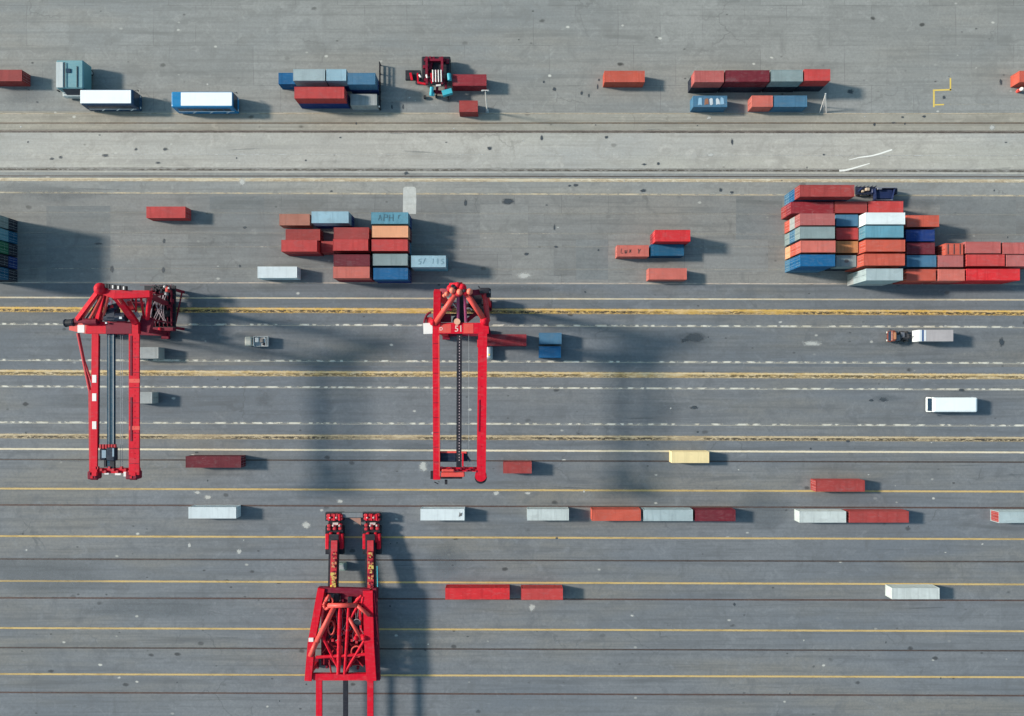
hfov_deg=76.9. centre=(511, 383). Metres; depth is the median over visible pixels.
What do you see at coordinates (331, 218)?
shipping container
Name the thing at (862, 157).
painted curve
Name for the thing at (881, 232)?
shipping container
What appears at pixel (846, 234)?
shipping container
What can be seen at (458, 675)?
lane marking
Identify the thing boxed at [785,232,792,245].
shipping container
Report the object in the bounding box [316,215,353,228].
shipping container
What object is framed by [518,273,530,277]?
pale stain
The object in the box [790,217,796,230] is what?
shipping container
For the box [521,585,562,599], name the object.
shipping container
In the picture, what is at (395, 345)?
yard pavement
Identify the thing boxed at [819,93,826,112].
tripod post
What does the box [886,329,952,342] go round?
articulated lorry
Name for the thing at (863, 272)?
door
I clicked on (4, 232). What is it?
door
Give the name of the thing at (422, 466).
pale stain
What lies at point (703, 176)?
rail
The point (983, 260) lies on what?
shipping container
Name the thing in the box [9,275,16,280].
door
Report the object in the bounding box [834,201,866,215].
shipping container
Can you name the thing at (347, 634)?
gantry crane
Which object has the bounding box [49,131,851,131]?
rail
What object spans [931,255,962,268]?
shipping container
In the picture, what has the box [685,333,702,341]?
oil stain
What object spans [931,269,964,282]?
shipping container
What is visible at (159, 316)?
gantry crane
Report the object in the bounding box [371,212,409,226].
shipping container
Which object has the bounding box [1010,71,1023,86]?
shipping container
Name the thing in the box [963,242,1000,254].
shipping container
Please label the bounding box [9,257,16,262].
door
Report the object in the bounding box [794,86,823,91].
shipping container
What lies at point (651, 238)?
shipping container
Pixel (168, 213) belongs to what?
shipping container
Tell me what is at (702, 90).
shipping container
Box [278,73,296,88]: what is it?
shipping container
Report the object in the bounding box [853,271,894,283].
shipping container
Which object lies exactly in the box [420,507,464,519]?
shipping container
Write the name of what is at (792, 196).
shipping container
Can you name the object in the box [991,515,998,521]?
door
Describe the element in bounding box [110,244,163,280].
pavement patch
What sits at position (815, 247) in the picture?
shipping container
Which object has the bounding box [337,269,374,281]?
shipping container
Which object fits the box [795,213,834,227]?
shipping container
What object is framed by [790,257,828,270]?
shipping container
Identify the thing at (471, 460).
rail
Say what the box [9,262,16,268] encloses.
door
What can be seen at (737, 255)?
pavement patch
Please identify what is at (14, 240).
door
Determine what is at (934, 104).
bay marking
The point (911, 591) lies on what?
shipping container
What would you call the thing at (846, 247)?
shipping container
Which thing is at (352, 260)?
shipping container
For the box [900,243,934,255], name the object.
shipping container
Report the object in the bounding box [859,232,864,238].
door
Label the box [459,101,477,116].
shipping container
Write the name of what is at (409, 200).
pavement patch
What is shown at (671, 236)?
shipping container
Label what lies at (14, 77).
shipping container
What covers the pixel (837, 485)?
shipping container
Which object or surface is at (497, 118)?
service strip
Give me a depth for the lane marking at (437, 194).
144.99 m
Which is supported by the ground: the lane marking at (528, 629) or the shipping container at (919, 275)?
the lane marking at (528, 629)
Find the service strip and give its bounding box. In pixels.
[0,111,1023,130]
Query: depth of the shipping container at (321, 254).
143.37 m
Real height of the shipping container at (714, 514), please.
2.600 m
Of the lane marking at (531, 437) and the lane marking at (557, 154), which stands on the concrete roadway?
the lane marking at (557, 154)
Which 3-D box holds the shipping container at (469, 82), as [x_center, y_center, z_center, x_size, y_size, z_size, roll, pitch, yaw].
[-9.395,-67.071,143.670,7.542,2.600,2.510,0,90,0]
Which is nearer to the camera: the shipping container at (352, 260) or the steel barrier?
the shipping container at (352, 260)
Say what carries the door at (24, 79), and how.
in the shipping container at (14, 77)
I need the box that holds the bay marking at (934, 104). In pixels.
[933,78,950,106]
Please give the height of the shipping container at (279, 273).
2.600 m
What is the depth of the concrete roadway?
145.00 m
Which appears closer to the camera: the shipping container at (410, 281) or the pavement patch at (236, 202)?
the shipping container at (410, 281)
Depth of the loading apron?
145.00 m
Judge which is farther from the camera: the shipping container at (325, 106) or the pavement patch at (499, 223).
the pavement patch at (499, 223)
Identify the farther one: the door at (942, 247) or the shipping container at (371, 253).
the shipping container at (371, 253)
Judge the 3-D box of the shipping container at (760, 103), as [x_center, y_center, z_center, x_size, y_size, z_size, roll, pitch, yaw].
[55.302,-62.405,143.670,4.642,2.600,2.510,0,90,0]
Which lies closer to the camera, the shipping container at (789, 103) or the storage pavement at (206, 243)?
the shipping container at (789, 103)
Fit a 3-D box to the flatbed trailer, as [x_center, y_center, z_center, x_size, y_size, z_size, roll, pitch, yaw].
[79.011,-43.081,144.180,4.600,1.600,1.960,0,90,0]
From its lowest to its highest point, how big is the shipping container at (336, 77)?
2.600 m
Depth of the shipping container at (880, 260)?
137.21 m
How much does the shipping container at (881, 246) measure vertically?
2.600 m
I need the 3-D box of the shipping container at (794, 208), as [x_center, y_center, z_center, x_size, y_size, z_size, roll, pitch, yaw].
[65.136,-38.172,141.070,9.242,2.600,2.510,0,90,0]
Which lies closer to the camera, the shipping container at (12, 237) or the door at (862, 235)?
the door at (862, 235)
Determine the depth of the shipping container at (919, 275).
139.80 m
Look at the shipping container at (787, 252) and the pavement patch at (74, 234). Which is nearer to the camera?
the shipping container at (787, 252)
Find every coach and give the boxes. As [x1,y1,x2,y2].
[80,90,141,111]
[172,92,238,113]
[926,396,976,413]
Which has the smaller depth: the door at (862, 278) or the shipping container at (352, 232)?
the door at (862, 278)
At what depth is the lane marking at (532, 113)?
144.99 m
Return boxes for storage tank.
[487,346,492,359]
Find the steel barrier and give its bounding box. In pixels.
[378,61,380,109]
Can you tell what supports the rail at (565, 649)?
on the rail groove at (456, 649)
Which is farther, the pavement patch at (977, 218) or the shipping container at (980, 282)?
the pavement patch at (977, 218)
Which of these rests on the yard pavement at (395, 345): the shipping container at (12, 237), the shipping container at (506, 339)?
the shipping container at (506, 339)
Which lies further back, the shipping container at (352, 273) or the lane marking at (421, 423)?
the lane marking at (421, 423)
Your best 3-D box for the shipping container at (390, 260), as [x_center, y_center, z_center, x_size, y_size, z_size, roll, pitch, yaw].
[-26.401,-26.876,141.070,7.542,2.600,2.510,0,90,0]
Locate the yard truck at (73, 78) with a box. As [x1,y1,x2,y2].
[56,60,93,98]
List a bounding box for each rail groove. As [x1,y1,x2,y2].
[0,122,1023,123]
[0,130,1023,132]
[0,504,1023,508]
[0,558,854,561]
[0,597,952,600]
[16,175,418,176]
[37,647,1023,651]
[98,692,899,695]
[140,459,1023,462]
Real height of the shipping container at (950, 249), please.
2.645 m
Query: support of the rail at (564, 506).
on the rail groove at (459, 505)
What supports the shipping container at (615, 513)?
on the ground
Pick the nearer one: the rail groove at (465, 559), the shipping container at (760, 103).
the shipping container at (760, 103)
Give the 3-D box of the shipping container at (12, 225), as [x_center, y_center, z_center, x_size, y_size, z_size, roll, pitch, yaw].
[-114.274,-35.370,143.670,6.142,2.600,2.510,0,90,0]
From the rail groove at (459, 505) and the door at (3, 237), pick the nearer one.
the door at (3, 237)
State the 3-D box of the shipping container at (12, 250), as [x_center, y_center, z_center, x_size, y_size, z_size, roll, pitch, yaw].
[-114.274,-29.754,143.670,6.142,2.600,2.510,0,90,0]
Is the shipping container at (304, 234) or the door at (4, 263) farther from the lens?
the shipping container at (304, 234)
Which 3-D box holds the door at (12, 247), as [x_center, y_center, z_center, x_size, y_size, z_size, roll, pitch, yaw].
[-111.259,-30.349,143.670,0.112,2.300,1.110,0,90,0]
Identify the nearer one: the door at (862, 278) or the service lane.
the door at (862, 278)
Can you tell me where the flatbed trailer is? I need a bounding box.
[855,186,875,195]
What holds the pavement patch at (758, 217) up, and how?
on the storage pavement at (206, 243)
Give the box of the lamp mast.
[481,90,488,112]
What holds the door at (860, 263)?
in the shipping container at (880, 260)
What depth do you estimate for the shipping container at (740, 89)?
143.61 m
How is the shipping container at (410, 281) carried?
on the storage pavement at (206, 243)
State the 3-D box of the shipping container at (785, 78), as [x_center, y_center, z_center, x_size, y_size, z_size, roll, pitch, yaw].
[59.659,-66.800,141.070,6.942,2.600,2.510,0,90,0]
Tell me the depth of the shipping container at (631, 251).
142.40 m
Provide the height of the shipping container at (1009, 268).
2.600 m
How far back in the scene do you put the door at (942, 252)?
140.94 m
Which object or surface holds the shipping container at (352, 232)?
on the shipping container
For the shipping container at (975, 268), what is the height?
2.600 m
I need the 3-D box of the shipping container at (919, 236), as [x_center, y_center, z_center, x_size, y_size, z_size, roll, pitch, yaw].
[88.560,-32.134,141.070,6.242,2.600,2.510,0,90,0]
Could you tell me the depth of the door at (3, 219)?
141.02 m
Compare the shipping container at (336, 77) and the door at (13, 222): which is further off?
the door at (13, 222)
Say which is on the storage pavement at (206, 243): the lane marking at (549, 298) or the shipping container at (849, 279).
the shipping container at (849, 279)
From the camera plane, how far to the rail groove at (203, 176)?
144.99 m
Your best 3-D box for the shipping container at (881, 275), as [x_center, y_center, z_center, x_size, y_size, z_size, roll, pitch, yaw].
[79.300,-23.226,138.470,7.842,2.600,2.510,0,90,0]
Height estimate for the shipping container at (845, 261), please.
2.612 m
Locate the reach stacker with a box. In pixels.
[405,56,452,99]
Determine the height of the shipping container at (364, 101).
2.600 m
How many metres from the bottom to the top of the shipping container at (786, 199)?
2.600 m
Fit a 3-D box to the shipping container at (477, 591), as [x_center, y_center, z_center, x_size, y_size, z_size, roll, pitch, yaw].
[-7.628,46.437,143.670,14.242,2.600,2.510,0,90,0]
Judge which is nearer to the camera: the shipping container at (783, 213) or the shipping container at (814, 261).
the shipping container at (814, 261)
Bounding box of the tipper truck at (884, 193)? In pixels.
[871,187,897,200]
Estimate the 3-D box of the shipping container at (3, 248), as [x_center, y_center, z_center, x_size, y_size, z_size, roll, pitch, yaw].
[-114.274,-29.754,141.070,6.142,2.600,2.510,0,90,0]
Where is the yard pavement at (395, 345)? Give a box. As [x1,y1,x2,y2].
[0,283,1023,366]
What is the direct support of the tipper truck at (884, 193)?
on the storage pavement at (206, 243)
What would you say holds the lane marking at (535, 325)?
on the yard pavement at (395, 345)
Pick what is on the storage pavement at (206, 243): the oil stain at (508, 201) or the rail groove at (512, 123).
the oil stain at (508, 201)
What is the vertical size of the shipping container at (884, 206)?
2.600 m
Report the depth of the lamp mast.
139.80 m
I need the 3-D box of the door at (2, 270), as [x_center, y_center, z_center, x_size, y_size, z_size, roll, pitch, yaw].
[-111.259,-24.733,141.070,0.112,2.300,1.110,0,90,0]
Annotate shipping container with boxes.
[0,70,30,86]
[0,215,7,228]
[0,228,7,241]
[0,241,7,254]
[0,254,7,266]
[0,267,7,279]
[0,269,17,281]
[3,256,17,268]
[5,218,17,231]
[6,231,17,243]
[7,243,17,256]
[140,347,164,358]
[140,392,157,402]
[146,207,190,220]
[186,455,245,467]
[188,505,240,517]
[257,267,300,279]
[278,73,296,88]
[279,214,312,227]
[281,240,319,253]
[286,229,322,242]
[287,243,323,255]
[293,69,327,85]
[294,87,346,103]
[297,84,329,86]
[299,93,349,108]
[312,211,350,225]
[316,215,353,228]
[321,241,336,254]
[326,69,347,85]
[330,86,350,90]
[333,239,370,252]
[333,267,371,279]
[334,227,370,241]
[334,254,371,267]
[337,243,372,254]
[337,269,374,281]
[348,73,377,89]
[350,94,378,109]
[351,80,378,94]
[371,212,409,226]
[372,226,409,239]
[372,239,409,252]
[373,254,408,267]
[373,268,409,280]
[374,243,410,255]
[376,271,411,282]
[411,256,446,268]
[413,259,447,270]
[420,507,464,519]
[445,584,509,598]
[452,74,486,90]
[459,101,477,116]
[487,334,526,345]
[503,461,531,472]
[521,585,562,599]
[527,507,568,519]
[539,333,561,344]
[539,346,560,357]
[590,507,640,520]
[603,71,644,86]
[615,245,648,258]
[641,507,692,520]
[646,268,686,280]
[648,244,683,257]
[650,233,685,245]
[653,230,689,243]
[669,450,708,462]
[688,77,718,92]
[690,96,726,111]
[691,71,723,87]
[692,508,735,520]
[718,86,764,92]
[722,70,769,86]
[748,95,772,111]
[762,86,796,91]
[766,70,802,86]
[769,95,806,111]
[781,206,794,218]
[784,193,788,205]
[785,220,790,233]
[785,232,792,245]
[785,246,793,258]
[785,259,820,272]
[786,202,833,215]
[789,189,846,202]
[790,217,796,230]
[790,230,798,243]
[790,244,797,256]
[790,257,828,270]
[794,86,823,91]
[794,509,845,522]
[795,185,853,199]
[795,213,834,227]
[795,227,834,240]
[795,241,835,254]
[795,255,834,267]
[799,69,829,85]
[810,479,864,491]
[825,268,847,270]
[830,228,857,240]
[830,241,857,254]
[831,255,855,268]
[832,215,857,227]
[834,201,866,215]
[843,509,908,522]
[845,269,859,271]
[847,273,886,285]
[851,256,894,269]
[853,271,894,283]
[857,254,904,267]
[859,213,904,226]
[859,226,903,239]
[859,240,904,253]
[860,269,902,281]
[867,201,902,212]
[885,584,939,598]
[893,281,923,283]
[899,230,934,242]
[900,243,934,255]
[900,255,935,268]
[900,269,935,282]
[902,215,938,229]
[924,282,951,283]
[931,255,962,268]
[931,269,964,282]
[938,243,962,254]
[952,282,1008,283]
[957,268,993,268]
[961,254,1004,267]
[961,269,1019,281]
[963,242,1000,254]
[990,509,1023,522]
[994,268,1023,269]
[998,255,1023,267]
[1000,242,1023,254]
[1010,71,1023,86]
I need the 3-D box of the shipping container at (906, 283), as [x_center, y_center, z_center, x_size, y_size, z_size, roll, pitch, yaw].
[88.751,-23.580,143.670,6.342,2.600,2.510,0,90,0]
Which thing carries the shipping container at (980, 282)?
on the storage pavement at (206, 243)
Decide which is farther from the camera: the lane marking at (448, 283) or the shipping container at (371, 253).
the lane marking at (448, 283)
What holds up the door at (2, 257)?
in the shipping container at (3, 260)
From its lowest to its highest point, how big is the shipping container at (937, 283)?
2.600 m
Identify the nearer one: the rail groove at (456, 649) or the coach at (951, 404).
the coach at (951, 404)
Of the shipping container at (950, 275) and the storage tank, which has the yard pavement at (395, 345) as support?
the storage tank
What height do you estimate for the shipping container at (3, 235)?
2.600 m
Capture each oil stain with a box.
[503,199,512,203]
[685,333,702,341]
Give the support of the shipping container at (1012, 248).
on the shipping container
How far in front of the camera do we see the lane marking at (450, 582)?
144.99 m
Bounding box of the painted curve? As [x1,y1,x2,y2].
[839,149,891,171]
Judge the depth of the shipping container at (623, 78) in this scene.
142.41 m
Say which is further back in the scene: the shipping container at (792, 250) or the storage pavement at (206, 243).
the storage pavement at (206, 243)
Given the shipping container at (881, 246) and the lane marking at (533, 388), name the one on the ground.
the lane marking at (533, 388)
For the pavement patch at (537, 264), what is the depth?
144.99 m
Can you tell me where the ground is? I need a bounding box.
[0,365,1023,715]
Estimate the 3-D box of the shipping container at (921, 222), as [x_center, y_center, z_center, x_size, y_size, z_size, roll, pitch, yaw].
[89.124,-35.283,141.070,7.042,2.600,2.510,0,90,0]
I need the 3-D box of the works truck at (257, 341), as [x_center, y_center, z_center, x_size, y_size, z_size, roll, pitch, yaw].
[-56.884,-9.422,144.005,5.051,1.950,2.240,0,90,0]
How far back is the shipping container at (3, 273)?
141.25 m
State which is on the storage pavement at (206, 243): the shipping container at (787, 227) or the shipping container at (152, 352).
the shipping container at (787, 227)
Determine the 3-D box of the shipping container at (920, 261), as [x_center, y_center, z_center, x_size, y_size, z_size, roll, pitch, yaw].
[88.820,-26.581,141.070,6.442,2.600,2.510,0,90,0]
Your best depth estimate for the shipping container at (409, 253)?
142.90 m
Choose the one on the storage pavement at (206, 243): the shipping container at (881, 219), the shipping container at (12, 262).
the shipping container at (12, 262)
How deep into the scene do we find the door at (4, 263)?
141.15 m
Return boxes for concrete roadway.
[0,132,1023,173]
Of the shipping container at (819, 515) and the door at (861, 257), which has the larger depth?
the shipping container at (819, 515)
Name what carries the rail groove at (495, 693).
on the ground
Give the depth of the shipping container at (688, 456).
142.41 m
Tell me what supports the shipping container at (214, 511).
on the ground
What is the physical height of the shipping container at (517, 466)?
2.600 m
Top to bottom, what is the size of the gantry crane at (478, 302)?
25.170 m
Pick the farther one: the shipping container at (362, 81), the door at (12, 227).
the door at (12, 227)
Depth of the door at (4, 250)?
141.20 m
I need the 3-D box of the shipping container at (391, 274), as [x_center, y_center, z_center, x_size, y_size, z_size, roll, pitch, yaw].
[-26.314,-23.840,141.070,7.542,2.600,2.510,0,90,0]
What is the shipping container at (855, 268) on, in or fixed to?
on the shipping container at (849, 270)
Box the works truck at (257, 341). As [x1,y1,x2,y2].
[245,336,268,345]
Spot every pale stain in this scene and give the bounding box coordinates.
[420,462,425,470]
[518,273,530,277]
[805,342,818,344]
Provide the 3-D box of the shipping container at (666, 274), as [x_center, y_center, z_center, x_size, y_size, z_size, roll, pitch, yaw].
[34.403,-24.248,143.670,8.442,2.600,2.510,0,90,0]
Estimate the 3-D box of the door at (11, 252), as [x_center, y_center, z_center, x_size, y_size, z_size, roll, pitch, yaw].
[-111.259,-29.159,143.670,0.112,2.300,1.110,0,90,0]
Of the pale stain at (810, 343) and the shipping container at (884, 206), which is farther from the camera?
the pale stain at (810, 343)
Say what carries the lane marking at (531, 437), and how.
on the ground
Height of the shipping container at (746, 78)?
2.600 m
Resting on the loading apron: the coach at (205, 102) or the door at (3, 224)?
the coach at (205, 102)
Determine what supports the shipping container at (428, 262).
on the shipping container at (432, 269)
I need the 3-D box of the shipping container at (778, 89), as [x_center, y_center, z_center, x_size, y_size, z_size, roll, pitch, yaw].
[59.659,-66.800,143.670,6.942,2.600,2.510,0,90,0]
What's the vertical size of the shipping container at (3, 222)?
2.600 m
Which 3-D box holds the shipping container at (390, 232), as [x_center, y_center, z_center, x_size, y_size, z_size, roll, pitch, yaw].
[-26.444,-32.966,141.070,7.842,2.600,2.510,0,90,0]
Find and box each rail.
[0,175,1023,176]
[0,459,879,461]
[0,647,1009,650]
[0,692,1023,695]
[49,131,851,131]
[75,559,1023,561]
[100,505,973,507]
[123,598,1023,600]
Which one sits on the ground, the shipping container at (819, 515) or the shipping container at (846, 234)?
the shipping container at (819, 515)
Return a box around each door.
[0,216,7,222]
[0,221,7,227]
[0,229,7,235]
[0,234,7,240]
[0,242,7,248]
[0,247,7,253]
[0,255,7,260]
[0,260,7,266]
[0,267,7,273]
[0,273,7,278]
[9,219,16,225]
[9,224,16,230]
[9,231,16,237]
[9,237,16,243]
[9,244,16,250]
[9,249,16,255]
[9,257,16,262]
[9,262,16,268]
[9,269,16,275]
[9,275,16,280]
[22,71,29,79]
[22,76,29,84]
[152,398,157,402]
[858,255,863,260]
[858,260,863,266]
[859,227,864,233]
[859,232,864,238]
[860,269,865,275]
[860,275,865,280]
[938,244,944,250]
[938,250,944,254]
[991,510,998,516]
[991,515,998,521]
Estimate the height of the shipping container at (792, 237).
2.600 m
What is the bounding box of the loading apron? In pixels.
[0,0,1023,112]
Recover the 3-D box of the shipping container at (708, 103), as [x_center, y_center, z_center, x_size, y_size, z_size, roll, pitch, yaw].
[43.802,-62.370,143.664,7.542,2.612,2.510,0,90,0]
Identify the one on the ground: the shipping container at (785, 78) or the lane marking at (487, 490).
the lane marking at (487, 490)
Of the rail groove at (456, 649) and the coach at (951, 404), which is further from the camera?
the rail groove at (456, 649)
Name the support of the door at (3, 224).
in the shipping container at (3, 222)
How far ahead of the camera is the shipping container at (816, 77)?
139.81 m
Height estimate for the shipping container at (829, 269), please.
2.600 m
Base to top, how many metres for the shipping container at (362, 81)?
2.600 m
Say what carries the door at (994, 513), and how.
in the shipping container at (1007, 515)
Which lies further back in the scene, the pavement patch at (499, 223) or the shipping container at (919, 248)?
the pavement patch at (499, 223)
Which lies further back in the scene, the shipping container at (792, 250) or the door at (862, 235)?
the shipping container at (792, 250)
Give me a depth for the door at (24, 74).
143.67 m
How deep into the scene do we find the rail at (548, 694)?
144.96 m
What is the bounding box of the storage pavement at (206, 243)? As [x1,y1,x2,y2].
[0,193,1023,284]
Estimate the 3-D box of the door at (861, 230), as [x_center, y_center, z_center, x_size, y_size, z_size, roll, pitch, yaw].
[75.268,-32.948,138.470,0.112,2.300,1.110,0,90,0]
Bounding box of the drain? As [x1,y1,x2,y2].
[0,167,1023,171]
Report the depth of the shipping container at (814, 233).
137.21 m
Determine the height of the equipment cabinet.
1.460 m
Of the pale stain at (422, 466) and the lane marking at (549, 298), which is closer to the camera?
the pale stain at (422, 466)
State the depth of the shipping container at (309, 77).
139.79 m
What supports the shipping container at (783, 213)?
on the storage pavement at (206, 243)
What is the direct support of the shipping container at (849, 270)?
on the storage pavement at (206, 243)
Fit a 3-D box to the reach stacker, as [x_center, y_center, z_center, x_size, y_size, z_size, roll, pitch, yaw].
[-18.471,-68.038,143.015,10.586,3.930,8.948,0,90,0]
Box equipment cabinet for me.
[339,561,346,570]
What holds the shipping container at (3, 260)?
on the shipping container at (12, 262)
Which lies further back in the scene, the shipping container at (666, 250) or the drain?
the drain
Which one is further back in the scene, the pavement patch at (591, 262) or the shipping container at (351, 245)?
the pavement patch at (591, 262)
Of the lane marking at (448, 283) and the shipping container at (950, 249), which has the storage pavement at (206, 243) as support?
the lane marking at (448, 283)
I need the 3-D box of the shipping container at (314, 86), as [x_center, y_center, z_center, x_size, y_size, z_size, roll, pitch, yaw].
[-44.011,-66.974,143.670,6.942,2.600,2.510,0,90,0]
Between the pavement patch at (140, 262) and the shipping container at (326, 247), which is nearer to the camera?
the shipping container at (326, 247)
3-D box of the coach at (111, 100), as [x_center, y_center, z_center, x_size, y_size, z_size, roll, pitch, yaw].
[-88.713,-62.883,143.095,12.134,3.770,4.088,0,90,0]
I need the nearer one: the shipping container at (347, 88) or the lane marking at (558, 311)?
the shipping container at (347, 88)
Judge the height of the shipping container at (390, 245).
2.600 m
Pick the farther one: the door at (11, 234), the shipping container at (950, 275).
the door at (11, 234)
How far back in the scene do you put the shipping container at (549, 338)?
142.39 m
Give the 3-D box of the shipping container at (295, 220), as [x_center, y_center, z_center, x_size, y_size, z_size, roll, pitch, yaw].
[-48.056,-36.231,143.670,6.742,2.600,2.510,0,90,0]
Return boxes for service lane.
[0,172,1023,194]
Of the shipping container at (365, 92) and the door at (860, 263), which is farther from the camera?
the shipping container at (365, 92)
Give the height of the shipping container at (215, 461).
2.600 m
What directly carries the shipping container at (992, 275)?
on the shipping container at (980, 282)
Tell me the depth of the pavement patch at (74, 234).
144.99 m
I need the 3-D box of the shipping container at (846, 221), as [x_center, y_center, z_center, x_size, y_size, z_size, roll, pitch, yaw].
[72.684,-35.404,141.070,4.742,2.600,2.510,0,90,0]
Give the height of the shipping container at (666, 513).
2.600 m
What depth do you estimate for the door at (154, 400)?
143.60 m
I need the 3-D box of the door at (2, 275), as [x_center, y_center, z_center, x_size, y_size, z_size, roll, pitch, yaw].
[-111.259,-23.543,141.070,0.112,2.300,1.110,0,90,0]
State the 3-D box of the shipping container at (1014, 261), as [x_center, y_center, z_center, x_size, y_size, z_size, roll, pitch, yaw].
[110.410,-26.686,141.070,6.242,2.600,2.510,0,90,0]
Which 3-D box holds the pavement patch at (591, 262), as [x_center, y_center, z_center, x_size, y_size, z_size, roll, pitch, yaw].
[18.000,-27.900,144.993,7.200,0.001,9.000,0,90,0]
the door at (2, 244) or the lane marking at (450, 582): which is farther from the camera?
the lane marking at (450, 582)
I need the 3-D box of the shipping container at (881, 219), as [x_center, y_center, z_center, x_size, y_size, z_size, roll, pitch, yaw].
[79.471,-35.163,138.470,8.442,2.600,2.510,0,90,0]
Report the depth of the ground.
145.00 m
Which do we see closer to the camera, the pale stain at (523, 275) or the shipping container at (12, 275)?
the shipping container at (12, 275)
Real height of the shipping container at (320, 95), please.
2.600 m
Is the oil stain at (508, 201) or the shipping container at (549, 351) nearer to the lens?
the shipping container at (549, 351)
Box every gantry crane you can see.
[63,283,184,479]
[304,512,381,715]
[423,282,491,483]
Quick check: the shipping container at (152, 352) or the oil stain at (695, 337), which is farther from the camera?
the oil stain at (695, 337)
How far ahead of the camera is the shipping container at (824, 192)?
137.21 m
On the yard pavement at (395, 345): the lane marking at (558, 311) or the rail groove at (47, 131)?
the lane marking at (558, 311)
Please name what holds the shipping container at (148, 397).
on the ground
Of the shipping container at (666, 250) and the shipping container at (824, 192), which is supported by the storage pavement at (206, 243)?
the shipping container at (666, 250)
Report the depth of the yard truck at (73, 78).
141.38 m
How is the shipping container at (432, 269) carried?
on the storage pavement at (206, 243)
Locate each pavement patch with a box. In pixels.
[46,206,109,280]
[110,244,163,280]
[210,196,263,208]
[403,187,415,213]
[480,204,527,247]
[512,249,553,280]
[576,240,607,279]
[704,240,767,271]
[736,196,781,239]
[940,200,1015,237]
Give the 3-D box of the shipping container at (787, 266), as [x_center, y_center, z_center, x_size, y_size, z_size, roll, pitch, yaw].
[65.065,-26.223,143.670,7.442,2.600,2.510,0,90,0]
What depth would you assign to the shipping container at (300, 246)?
139.79 m
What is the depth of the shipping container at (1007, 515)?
142.41 m
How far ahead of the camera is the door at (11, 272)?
143.67 m
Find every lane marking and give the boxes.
[0,113,1023,113]
[0,178,1023,182]
[0,192,1023,195]
[0,282,892,283]
[0,297,1023,300]
[0,307,1023,315]
[0,359,1023,363]
[0,369,1023,379]
[0,421,1023,426]
[0,434,1023,441]
[0,448,1023,452]
[0,488,1023,492]
[0,535,1023,539]
[0,580,1023,584]
[0,627,1023,631]
[0,673,1023,677]
[2,323,1019,327]
[2,385,1023,389]
[132,154,1016,155]
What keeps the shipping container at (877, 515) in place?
on the ground
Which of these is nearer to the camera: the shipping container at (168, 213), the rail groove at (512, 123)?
the shipping container at (168, 213)
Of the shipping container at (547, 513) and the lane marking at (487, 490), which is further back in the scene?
the lane marking at (487, 490)
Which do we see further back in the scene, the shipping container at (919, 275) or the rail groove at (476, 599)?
the rail groove at (476, 599)
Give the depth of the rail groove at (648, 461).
144.99 m
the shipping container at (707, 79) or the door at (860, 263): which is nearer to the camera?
the door at (860, 263)

